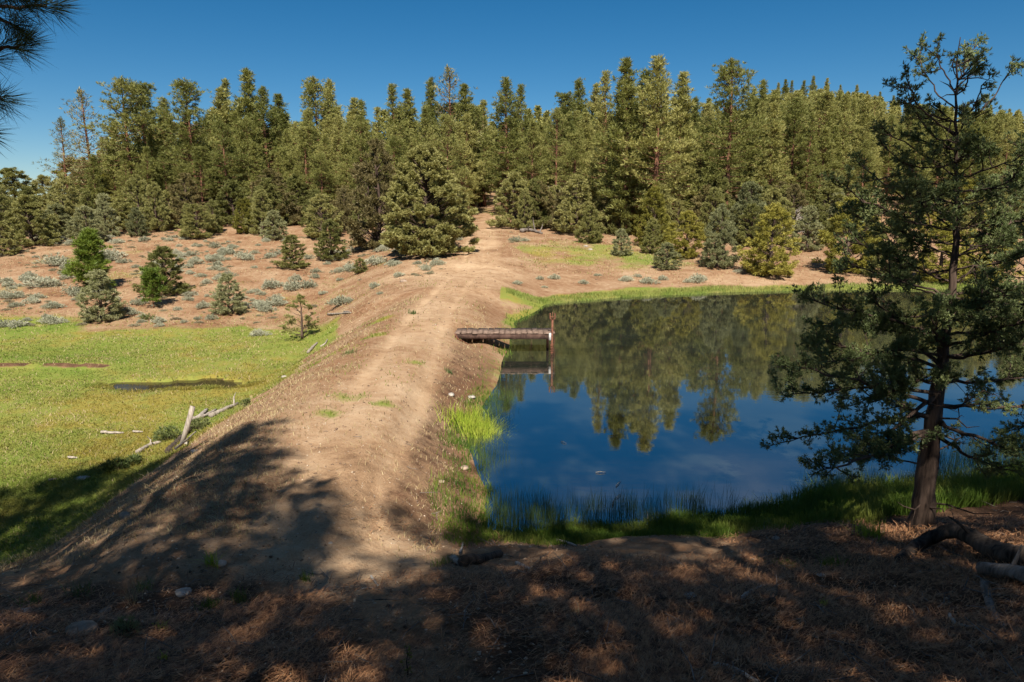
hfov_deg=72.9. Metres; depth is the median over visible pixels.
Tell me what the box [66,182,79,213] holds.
pine tree
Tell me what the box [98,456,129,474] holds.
leafy plant
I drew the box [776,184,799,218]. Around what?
juniper tree
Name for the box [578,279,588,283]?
sagebrush
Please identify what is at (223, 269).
sagebrush
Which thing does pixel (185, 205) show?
juniper tree
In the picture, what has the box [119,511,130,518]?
rock
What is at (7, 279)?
sagebrush
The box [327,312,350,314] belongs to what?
pole
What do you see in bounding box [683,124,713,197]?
pine tree
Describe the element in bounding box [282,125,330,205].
pine tree
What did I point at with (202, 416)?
bleached branch
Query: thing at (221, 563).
rock
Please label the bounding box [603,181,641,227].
juniper tree
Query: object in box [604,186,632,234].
juniper tree
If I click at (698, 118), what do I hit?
pine tree
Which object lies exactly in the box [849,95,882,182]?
pine tree
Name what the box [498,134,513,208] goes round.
pine tree
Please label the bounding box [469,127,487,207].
pine tree
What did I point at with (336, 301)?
sagebrush
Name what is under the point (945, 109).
pine tree
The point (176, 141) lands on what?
pine tree
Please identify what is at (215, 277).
sagebrush
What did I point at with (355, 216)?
juniper tree
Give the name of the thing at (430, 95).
pine tree
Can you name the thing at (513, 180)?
juniper tree
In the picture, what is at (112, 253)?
sagebrush
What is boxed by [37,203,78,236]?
juniper tree
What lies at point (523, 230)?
fallen tree
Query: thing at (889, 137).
pine tree
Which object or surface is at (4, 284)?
sagebrush
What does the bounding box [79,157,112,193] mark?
pine tree
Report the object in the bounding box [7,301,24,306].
sagebrush
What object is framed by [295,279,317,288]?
sagebrush
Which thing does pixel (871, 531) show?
grass tuft
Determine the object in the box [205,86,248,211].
pine tree
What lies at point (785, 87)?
pine tree
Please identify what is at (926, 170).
pine tree
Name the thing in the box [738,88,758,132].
pine tree
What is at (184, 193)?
juniper tree
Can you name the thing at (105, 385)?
pool rim grass
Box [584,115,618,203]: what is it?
pine tree
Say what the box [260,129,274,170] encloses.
pine tree
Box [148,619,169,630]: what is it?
seedling
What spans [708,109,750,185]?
pine tree
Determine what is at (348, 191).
juniper tree
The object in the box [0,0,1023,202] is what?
sky
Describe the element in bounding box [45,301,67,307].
sagebrush
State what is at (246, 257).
sagebrush
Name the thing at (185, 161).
pine tree
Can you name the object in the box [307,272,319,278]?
sagebrush
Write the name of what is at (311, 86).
pine tree
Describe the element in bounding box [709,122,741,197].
pine tree
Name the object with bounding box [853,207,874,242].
juniper tree
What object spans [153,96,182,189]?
pine tree
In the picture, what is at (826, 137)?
pine tree
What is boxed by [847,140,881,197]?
pine tree
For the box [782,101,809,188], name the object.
pine tree
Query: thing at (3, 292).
sagebrush
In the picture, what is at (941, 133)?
pine tree
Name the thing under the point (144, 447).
bleached branch
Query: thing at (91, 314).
juniper tree
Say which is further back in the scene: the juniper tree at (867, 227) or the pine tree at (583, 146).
the pine tree at (583, 146)
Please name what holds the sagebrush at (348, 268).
on the ground at (324, 556)
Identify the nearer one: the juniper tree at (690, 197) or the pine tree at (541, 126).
the juniper tree at (690, 197)
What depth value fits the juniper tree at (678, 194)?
79.37 m
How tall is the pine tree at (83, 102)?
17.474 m
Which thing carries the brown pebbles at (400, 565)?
on the ground at (324, 556)
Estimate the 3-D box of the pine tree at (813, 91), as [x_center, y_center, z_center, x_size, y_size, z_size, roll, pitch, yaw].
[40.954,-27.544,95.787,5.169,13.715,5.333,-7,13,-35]
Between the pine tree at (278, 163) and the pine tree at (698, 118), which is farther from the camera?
the pine tree at (698, 118)
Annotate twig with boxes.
[948,612,974,628]
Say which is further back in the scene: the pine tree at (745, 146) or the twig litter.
the pine tree at (745, 146)
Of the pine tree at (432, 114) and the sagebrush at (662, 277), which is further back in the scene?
the pine tree at (432, 114)
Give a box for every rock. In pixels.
[65,620,98,636]
[97,606,111,614]
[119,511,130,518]
[175,587,191,596]
[214,560,226,566]
[450,554,458,565]
[684,592,696,598]
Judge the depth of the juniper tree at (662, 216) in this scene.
63.16 m
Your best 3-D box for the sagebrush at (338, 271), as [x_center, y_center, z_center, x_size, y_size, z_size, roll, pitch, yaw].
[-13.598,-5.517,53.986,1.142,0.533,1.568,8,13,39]
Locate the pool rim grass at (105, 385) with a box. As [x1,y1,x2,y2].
[80,379,264,391]
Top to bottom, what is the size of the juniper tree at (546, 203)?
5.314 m
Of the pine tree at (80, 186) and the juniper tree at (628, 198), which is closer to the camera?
the juniper tree at (628, 198)
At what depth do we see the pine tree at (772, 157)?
78.76 m
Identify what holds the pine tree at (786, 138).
on the ground at (324, 556)
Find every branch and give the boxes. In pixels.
[135,436,160,452]
[192,409,216,419]
[208,393,238,416]
[306,342,317,353]
[639,595,672,606]
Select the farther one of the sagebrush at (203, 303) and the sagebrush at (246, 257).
the sagebrush at (246, 257)
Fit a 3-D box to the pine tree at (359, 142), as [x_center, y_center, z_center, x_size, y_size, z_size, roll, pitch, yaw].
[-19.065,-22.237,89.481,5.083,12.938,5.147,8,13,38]
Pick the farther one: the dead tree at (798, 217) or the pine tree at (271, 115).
the pine tree at (271, 115)
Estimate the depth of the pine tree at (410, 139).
94.27 m
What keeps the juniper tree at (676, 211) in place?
on the ground at (324, 556)
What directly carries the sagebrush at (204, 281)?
on the ground at (324, 556)
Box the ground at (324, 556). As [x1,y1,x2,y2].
[0,172,1023,681]
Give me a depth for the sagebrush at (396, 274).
43.62 m
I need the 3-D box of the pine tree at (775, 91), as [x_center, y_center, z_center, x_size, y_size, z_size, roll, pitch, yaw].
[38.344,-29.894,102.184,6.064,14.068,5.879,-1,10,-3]
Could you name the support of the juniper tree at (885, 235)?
on the ground at (324, 556)
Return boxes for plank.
[180,405,194,446]
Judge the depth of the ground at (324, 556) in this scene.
12.34 m
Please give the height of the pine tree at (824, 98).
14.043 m
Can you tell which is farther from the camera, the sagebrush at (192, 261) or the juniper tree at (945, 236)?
the sagebrush at (192, 261)
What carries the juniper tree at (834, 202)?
on the ground at (324, 556)
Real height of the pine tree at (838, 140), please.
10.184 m
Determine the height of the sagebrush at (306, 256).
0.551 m
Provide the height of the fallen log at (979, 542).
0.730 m
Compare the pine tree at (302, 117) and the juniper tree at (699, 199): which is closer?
the juniper tree at (699, 199)
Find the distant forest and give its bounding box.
[70,88,1023,205]
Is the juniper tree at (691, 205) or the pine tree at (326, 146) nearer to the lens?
the juniper tree at (691, 205)
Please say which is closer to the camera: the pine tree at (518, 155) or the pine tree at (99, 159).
the pine tree at (518, 155)
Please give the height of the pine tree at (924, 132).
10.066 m
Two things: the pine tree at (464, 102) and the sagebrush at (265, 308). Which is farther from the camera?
the pine tree at (464, 102)
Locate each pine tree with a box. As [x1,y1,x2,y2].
[0,0,88,156]
[32,116,86,198]
[52,86,118,198]
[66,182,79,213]
[71,75,160,211]
[73,161,86,190]
[75,175,86,219]
[79,153,108,217]
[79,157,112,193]
[95,81,187,183]
[96,137,112,201]
[99,147,125,216]
[108,154,141,215]
[121,136,144,206]
[127,146,167,219]
[143,133,163,189]
[148,76,233,216]
[152,145,181,204]
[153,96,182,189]
[154,116,180,189]
[157,125,182,172]
[170,116,209,213]
[177,125,220,202]
[180,145,225,209]
[203,110,214,210]
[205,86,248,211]
[205,120,248,221]
[205,134,241,196]
[218,77,244,218]
[219,115,273,186]
[220,67,275,206]
[232,86,290,175]
[239,141,267,202]
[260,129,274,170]
[268,93,290,141]
[268,123,289,190]
[270,152,294,209]
[279,128,303,208]
[280,75,357,210]
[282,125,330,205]
[290,107,328,200]
[290,121,304,198]
[295,111,327,202]
[299,152,339,197]
[311,132,352,215]
[316,112,346,204]
[318,77,349,202]
[329,114,355,198]
[332,114,382,201]
[333,125,366,205]
[343,97,377,186]
[352,119,370,180]
[356,99,372,191]
[371,106,382,138]
[373,135,409,221]
[374,133,387,148]
[378,83,417,172]
[383,121,412,174]
[387,126,405,179]
[389,87,420,146]
[394,107,411,150]
[405,130,416,199]
[411,104,438,215]
[416,111,450,183]
[417,142,431,222]
[419,64,485,168]
[419,76,448,158]
[421,128,441,189]
[428,112,469,185]
[438,102,455,152]
[444,82,488,206]
[448,122,479,208]
[449,112,488,208]
[469,105,493,207]
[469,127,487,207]
[474,116,491,206]
[475,99,497,206]
[478,76,535,213]
[489,125,505,207]
[497,83,546,187]
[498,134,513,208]
[502,149,536,214]
[510,132,528,201]
[516,118,549,199]
[529,123,553,189]
[537,107,582,189]
[539,138,572,193]
[543,105,575,181]
[544,90,593,158]
[546,131,592,194]
[554,110,577,187]
[564,127,592,214]
[568,112,595,204]
[569,110,581,127]
[570,77,590,116]
[570,108,593,171]
[576,69,623,223]
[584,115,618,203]
[585,82,602,135]
[586,122,604,196]
[588,56,658,234]
[590,108,609,147]
[601,67,669,209]
[617,53,698,223]
[653,71,711,220]
[653,122,682,189]
[660,106,695,197]
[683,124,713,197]
[688,57,784,204]
[690,95,704,143]
[691,101,721,170]
[694,117,708,149]
[705,97,716,148]
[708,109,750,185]
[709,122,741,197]
[715,131,742,195]
[736,128,763,183]
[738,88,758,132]
[740,100,778,192]
[746,100,796,192]
[749,78,768,130]
[749,92,791,157]
[759,89,781,178]
[765,96,823,187]
[771,100,790,185]
[777,91,820,144]
[780,79,788,104]
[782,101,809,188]
[783,111,826,214]
[789,80,793,93]
[794,89,851,200]
[796,88,850,167]
[799,126,838,198]
[800,80,808,95]
[800,90,824,166]
[808,75,816,92]
[816,124,853,196]
[820,93,861,194]
[824,78,830,91]
[828,89,852,144]
[831,105,850,166]
[845,94,882,183]
[845,121,883,192]
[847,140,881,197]
[848,98,859,150]
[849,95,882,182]
[851,95,896,166]
[869,114,903,210]
[879,114,896,181]
[885,125,908,196]
[890,121,910,194]
[891,123,934,213]
[897,105,918,140]
[900,130,940,178]
[907,103,932,180]
[918,105,958,201]
[925,123,953,198]
[946,121,994,193]
[951,111,992,207]
[966,108,996,181]
[985,118,1008,193]
[986,129,1019,197]
[990,109,1018,159]
[992,133,1017,178]
[1005,115,1021,150]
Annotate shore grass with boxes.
[425,303,1023,547]
[505,281,1018,304]
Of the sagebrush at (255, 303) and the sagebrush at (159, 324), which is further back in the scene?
the sagebrush at (255, 303)
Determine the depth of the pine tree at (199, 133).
88.55 m
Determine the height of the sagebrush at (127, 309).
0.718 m
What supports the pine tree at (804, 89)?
on the ground at (324, 556)
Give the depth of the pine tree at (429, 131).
83.01 m
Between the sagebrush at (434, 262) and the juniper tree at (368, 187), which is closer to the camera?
the sagebrush at (434, 262)
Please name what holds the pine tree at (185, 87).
on the ground at (324, 556)
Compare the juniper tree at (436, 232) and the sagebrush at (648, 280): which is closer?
the sagebrush at (648, 280)
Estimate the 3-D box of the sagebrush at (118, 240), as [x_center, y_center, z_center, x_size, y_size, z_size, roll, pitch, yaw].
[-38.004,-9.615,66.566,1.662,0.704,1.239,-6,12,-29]
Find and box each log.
[164,418,198,452]
[196,408,207,417]
[457,550,502,566]
[895,516,1023,565]
[975,544,1023,583]
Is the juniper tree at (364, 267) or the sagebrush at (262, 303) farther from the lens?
the juniper tree at (364, 267)
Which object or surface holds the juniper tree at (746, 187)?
on the ground at (324, 556)
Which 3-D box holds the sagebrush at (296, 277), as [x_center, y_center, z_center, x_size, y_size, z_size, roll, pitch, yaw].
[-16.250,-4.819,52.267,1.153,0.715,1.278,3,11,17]
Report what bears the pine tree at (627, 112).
on the ground at (324, 556)
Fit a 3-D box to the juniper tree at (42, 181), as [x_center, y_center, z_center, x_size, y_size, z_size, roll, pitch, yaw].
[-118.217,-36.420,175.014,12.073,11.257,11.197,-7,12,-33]
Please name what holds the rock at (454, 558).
on the ground at (324, 556)
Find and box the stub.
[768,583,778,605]
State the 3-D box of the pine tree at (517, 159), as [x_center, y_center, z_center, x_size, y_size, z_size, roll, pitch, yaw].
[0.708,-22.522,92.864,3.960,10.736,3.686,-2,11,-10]
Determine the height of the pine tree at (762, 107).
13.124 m
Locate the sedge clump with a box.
[433,400,516,445]
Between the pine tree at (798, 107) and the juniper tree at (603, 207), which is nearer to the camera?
the juniper tree at (603, 207)
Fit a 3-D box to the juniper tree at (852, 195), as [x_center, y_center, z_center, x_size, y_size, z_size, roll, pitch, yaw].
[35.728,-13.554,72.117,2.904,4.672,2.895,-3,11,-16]
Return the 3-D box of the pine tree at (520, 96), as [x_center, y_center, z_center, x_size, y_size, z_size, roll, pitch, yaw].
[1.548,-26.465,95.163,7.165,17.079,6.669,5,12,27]
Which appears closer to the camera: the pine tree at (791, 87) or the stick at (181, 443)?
the stick at (181, 443)
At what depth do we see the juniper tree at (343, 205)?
72.95 m
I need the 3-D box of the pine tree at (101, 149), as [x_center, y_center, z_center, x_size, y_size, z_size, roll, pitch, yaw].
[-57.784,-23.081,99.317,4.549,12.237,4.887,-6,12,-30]
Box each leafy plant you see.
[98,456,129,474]
[126,453,144,464]
[140,312,155,319]
[152,424,182,440]
[190,416,213,432]
[239,398,252,406]
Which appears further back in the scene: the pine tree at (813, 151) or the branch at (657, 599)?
the pine tree at (813, 151)
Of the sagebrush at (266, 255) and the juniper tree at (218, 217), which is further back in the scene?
the juniper tree at (218, 217)
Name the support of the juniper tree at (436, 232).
on the ground at (324, 556)
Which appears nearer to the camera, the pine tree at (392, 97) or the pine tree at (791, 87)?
the pine tree at (392, 97)
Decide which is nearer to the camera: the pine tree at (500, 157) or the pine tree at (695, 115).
the pine tree at (500, 157)
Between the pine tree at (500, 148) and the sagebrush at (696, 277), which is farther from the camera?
the pine tree at (500, 148)
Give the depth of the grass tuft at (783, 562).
8.14 m
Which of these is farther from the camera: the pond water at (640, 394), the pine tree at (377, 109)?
the pine tree at (377, 109)
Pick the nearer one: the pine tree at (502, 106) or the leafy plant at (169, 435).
the leafy plant at (169, 435)
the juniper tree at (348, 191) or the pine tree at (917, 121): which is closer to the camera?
the juniper tree at (348, 191)
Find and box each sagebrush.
[0,277,13,282]
[0,289,12,297]
[0,319,11,327]
[1,281,16,286]
[2,289,24,298]
[5,285,17,288]
[6,319,30,328]
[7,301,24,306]
[18,271,38,276]
[18,276,34,281]
[21,297,41,303]
[22,275,66,287]
[25,293,46,298]
[31,251,70,266]
[36,314,64,323]
[39,301,61,308]
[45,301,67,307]
[48,319,69,323]
[56,275,75,278]
[59,283,80,295]
[100,247,127,257]
[105,255,117,260]
[108,238,124,243]
[116,257,132,262]
[120,305,136,312]
[127,309,142,315]
[129,297,150,305]
[137,236,151,240]
[149,315,166,323]
[154,322,164,326]
[172,249,183,253]
[176,252,189,256]
[181,290,198,295]
[181,296,194,300]
[183,263,193,267]
[186,251,198,255]
[187,257,204,264]
[194,273,206,276]
[194,300,212,308]
[200,279,212,283]
[204,253,224,261]
[205,313,218,319]
[206,265,221,269]
[208,241,222,247]
[209,260,222,265]
[212,274,221,279]
[214,256,223,261]
[217,266,229,270]
[220,248,235,253]
[223,270,238,275]
[231,250,254,260]
[246,300,262,308]
[249,329,272,335]
[254,302,272,307]
[255,305,277,311]
[261,278,283,288]
[264,252,276,258]
[266,293,282,300]
[266,296,288,306]
[282,277,304,290]
[287,272,301,279]
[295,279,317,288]
[303,254,313,259]
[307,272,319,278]
[309,267,321,271]
[324,294,350,305]
[329,267,344,272]
[343,297,353,302]
[344,265,355,270]
[347,247,357,252]
[364,255,386,264]
[369,282,379,287]
[376,245,390,250]
[384,259,399,265]
[393,271,405,276]
[418,262,429,270]
[430,257,445,264]
[508,236,523,241]
[512,279,522,284]
[547,273,560,278]
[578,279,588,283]
[617,275,633,281]
[639,277,660,283]
[658,275,668,279]
[683,278,694,282]
[689,273,707,282]
[733,269,743,272]
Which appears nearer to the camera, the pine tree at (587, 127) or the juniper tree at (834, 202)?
the juniper tree at (834, 202)
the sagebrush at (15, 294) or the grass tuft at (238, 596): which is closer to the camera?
the grass tuft at (238, 596)
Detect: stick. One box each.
[100,430,123,433]
[174,431,196,449]
[515,561,530,569]
[556,538,576,545]
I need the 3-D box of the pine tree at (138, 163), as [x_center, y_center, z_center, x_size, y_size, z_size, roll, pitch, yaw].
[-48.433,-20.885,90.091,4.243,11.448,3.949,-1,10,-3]
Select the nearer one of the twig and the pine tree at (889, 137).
the twig
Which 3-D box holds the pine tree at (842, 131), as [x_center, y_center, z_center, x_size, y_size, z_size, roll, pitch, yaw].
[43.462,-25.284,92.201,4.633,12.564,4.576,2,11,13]
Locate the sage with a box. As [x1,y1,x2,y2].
[0,231,513,326]
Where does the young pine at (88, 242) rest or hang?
on the ground at (324, 556)
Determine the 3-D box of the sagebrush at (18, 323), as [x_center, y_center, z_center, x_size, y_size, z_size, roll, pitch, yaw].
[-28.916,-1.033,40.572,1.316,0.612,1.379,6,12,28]
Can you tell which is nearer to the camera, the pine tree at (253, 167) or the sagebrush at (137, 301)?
the sagebrush at (137, 301)
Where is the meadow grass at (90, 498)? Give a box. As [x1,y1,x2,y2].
[0,295,386,565]
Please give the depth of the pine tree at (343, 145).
85.76 m
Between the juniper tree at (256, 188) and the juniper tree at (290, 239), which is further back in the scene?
the juniper tree at (256, 188)
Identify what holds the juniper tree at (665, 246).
on the ground at (324, 556)
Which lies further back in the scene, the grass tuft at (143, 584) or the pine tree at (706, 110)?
the pine tree at (706, 110)
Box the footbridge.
[455,312,555,352]
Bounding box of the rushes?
[472,384,1023,525]
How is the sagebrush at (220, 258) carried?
on the ground at (324, 556)
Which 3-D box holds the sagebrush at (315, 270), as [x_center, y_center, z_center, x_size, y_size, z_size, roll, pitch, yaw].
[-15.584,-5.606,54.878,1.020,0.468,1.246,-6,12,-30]
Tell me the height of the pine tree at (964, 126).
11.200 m
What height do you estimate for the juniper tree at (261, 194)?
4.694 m
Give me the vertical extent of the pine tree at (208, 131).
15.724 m
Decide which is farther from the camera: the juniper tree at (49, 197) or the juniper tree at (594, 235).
the juniper tree at (49, 197)
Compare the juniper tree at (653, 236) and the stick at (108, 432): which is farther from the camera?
the juniper tree at (653, 236)
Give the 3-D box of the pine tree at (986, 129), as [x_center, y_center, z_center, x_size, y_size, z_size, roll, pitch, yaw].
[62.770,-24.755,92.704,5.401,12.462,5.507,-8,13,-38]
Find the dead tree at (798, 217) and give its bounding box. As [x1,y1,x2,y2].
[787,206,809,232]
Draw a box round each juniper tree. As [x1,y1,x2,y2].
[0,167,47,223]
[0,185,13,224]
[0,186,13,231]
[0,221,22,255]
[3,194,63,246]
[10,186,43,234]
[30,174,61,213]
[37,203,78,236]
[42,186,60,218]
[45,172,87,233]
[50,158,82,198]
[65,205,109,242]
[74,269,128,322]
[79,190,103,227]
[85,174,115,219]
[91,193,121,236]
[106,198,134,229]
[116,174,159,229]
[125,207,150,236]
[132,245,195,294]
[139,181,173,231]
[150,189,182,227]
[167,172,214,227]
[174,203,216,237]
[180,203,194,229]
[201,199,223,232]
[202,186,231,220]
[207,273,247,313]
[211,180,249,225]
[231,197,257,233]
[242,168,302,225]
[242,202,265,231]
[243,189,275,233]
[249,185,274,221]
[250,177,291,225]
[258,210,288,239]
[271,234,311,268]
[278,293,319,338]
[280,173,318,223]
[298,189,327,226]
[300,193,344,237]
[313,219,350,260]
[327,185,352,224]
[332,188,355,230]
[344,137,418,249]
[348,196,368,233]
[351,258,367,272]
[352,169,386,225]
[378,142,480,256]
[400,193,421,223]
[445,184,470,227]
[485,171,541,227]
[512,188,536,228]
[517,180,558,227]
[520,178,551,228]
[542,185,564,218]
[546,182,586,230]
[552,173,604,233]
[574,205,606,243]
[591,196,607,224]
[594,180,636,232]
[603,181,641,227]
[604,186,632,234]
[610,228,633,255]
[628,190,649,235]
[632,185,674,245]
[639,218,666,253]
[644,183,680,239]
[652,242,683,269]
[663,210,708,258]
[665,178,688,219]
[671,200,686,231]
[679,174,707,223]
[681,184,720,232]
[686,195,706,230]
[695,187,726,240]
[698,203,743,267]
[699,171,738,230]
[724,181,769,240]
[728,181,747,222]
[734,203,771,246]
[736,202,801,276]
[751,187,788,234]
[753,185,776,225]
[759,30,1023,529]
[768,197,799,243]
[769,181,802,202]
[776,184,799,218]
[784,183,808,230]
[790,205,824,249]
[796,189,814,219]
[804,180,848,233]
[806,203,830,237]
[811,196,888,273]
[822,169,845,212]
[822,191,847,234]
[849,189,859,219]
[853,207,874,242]
[860,219,918,276]
[899,190,927,223]
[913,199,940,235]
[914,221,974,283]
[934,196,954,223]
[952,178,991,224]
[958,192,989,236]
[958,214,1023,282]
[976,130,1023,435]
[1001,189,1023,238]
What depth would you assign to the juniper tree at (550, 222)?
73.37 m
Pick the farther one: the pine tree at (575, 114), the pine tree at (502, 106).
the pine tree at (575, 114)
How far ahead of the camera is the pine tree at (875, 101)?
99.25 m
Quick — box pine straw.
[0,503,1023,681]
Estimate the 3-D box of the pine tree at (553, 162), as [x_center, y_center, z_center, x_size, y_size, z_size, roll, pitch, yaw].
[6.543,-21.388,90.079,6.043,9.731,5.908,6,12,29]
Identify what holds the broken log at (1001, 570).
on the ground at (324, 556)
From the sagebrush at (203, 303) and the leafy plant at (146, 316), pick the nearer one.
the leafy plant at (146, 316)
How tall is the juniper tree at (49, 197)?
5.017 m
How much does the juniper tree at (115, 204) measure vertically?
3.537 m
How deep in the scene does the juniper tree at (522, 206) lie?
73.92 m
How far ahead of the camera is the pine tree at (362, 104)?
106.61 m
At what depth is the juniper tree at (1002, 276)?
10.26 m
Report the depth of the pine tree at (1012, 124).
94.61 m
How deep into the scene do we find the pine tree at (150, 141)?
86.22 m
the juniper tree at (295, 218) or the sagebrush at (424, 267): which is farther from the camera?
the juniper tree at (295, 218)
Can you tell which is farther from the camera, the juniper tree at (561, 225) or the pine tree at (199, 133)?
the pine tree at (199, 133)
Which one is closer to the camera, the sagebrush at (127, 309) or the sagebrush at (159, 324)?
the sagebrush at (159, 324)
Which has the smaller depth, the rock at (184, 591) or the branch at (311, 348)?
the rock at (184, 591)
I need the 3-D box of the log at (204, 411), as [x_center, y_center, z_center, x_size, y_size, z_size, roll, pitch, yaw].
[-10.227,2.394,22.955,0.189,0.184,1.121,-1,11,-8]
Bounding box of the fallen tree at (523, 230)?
[519,220,542,233]
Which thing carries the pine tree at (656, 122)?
on the ground at (324, 556)
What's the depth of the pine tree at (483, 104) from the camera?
106.15 m
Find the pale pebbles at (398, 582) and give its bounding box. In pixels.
[2,248,961,681]
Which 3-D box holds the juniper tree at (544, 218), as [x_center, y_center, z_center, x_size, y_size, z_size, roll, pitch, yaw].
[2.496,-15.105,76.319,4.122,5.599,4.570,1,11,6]
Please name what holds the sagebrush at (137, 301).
on the ground at (324, 556)
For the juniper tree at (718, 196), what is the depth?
67.17 m
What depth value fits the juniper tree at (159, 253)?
47.78 m
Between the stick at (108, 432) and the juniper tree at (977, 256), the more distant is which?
the juniper tree at (977, 256)
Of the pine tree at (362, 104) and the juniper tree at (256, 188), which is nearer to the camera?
the juniper tree at (256, 188)
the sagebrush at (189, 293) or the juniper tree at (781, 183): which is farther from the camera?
the juniper tree at (781, 183)
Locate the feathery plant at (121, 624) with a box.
[105,613,142,639]
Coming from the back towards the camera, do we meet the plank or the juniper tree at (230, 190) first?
the juniper tree at (230, 190)
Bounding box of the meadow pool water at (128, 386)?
[108,378,241,391]
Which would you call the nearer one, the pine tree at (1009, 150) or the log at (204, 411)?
the log at (204, 411)
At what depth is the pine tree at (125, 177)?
81.81 m
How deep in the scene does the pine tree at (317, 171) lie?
79.72 m
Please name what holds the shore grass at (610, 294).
on the ground at (324, 556)
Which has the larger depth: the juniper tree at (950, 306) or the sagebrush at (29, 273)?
the sagebrush at (29, 273)
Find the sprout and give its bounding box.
[400,644,412,677]
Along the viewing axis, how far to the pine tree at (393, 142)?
80.23 m
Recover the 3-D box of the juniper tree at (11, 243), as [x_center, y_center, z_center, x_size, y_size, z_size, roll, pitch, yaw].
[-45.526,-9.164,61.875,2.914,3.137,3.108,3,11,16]
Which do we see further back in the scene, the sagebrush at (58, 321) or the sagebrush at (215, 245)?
the sagebrush at (215, 245)
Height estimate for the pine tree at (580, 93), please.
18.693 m
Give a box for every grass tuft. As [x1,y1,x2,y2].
[3,590,44,606]
[52,575,94,600]
[112,568,148,606]
[126,573,156,594]
[194,545,226,567]
[199,595,219,610]
[228,581,256,605]
[296,567,312,583]
[342,348,356,355]
[429,548,454,566]
[765,557,814,569]
[816,548,850,567]
[833,517,887,539]
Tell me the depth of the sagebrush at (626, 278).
46.89 m
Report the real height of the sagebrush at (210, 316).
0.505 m
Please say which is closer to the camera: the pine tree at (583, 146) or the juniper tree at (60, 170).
the pine tree at (583, 146)
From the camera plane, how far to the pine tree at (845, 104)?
85.67 m
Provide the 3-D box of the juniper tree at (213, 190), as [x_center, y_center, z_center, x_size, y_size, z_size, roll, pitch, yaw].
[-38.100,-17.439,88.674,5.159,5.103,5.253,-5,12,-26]
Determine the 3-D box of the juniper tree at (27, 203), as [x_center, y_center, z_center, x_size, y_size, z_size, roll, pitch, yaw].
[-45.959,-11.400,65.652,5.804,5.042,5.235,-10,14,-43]
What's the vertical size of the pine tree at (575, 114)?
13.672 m
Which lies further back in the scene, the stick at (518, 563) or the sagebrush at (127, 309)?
the sagebrush at (127, 309)
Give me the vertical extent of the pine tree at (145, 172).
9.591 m
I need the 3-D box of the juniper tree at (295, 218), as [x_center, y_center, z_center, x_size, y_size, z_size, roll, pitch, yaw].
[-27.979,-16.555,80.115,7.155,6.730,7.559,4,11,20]
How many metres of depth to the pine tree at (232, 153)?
81.23 m
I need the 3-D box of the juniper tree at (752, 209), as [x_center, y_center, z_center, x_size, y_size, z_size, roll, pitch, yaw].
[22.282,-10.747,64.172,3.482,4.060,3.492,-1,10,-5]
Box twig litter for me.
[0,431,1023,681]
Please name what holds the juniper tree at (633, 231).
on the ground at (324, 556)
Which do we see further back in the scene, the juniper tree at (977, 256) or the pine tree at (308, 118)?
the pine tree at (308, 118)
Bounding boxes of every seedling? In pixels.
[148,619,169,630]
[157,650,167,659]
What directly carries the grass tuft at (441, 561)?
on the ground at (324, 556)
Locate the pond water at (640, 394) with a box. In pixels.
[466,289,1023,531]
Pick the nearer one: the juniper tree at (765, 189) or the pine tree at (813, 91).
the juniper tree at (765, 189)
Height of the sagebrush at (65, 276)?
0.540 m
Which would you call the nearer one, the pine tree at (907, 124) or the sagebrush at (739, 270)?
the sagebrush at (739, 270)
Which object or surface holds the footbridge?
on the ground at (324, 556)
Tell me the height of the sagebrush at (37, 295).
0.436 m
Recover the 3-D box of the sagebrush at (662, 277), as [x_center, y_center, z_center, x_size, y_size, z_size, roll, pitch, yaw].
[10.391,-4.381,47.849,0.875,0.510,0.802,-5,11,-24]
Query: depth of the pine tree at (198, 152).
80.76 m
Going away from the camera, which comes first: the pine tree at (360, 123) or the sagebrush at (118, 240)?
the sagebrush at (118, 240)
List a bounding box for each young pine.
[59,226,115,291]
[139,266,168,307]
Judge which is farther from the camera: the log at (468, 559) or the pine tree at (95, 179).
the pine tree at (95, 179)
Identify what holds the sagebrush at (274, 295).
on the ground at (324, 556)
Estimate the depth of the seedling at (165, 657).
5.09 m
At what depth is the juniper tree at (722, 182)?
71.30 m
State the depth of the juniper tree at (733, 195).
77.14 m
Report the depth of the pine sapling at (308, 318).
36.30 m
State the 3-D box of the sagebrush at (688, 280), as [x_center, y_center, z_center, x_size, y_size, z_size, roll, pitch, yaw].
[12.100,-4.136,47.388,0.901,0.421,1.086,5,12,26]
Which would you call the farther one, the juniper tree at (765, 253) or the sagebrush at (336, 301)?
the juniper tree at (765, 253)
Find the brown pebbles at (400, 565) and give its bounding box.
[0,247,974,681]
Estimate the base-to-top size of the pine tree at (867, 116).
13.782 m
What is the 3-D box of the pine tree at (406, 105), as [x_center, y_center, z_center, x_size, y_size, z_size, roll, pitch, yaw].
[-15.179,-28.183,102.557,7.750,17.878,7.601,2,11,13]
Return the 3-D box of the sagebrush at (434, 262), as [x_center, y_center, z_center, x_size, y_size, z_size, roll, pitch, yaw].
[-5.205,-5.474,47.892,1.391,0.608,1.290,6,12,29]
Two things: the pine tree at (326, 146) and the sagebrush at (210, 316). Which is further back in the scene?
the pine tree at (326, 146)
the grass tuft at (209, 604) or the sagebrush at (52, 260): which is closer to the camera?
the grass tuft at (209, 604)
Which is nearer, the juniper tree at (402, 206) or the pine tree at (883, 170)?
the juniper tree at (402, 206)
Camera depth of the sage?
53.10 m

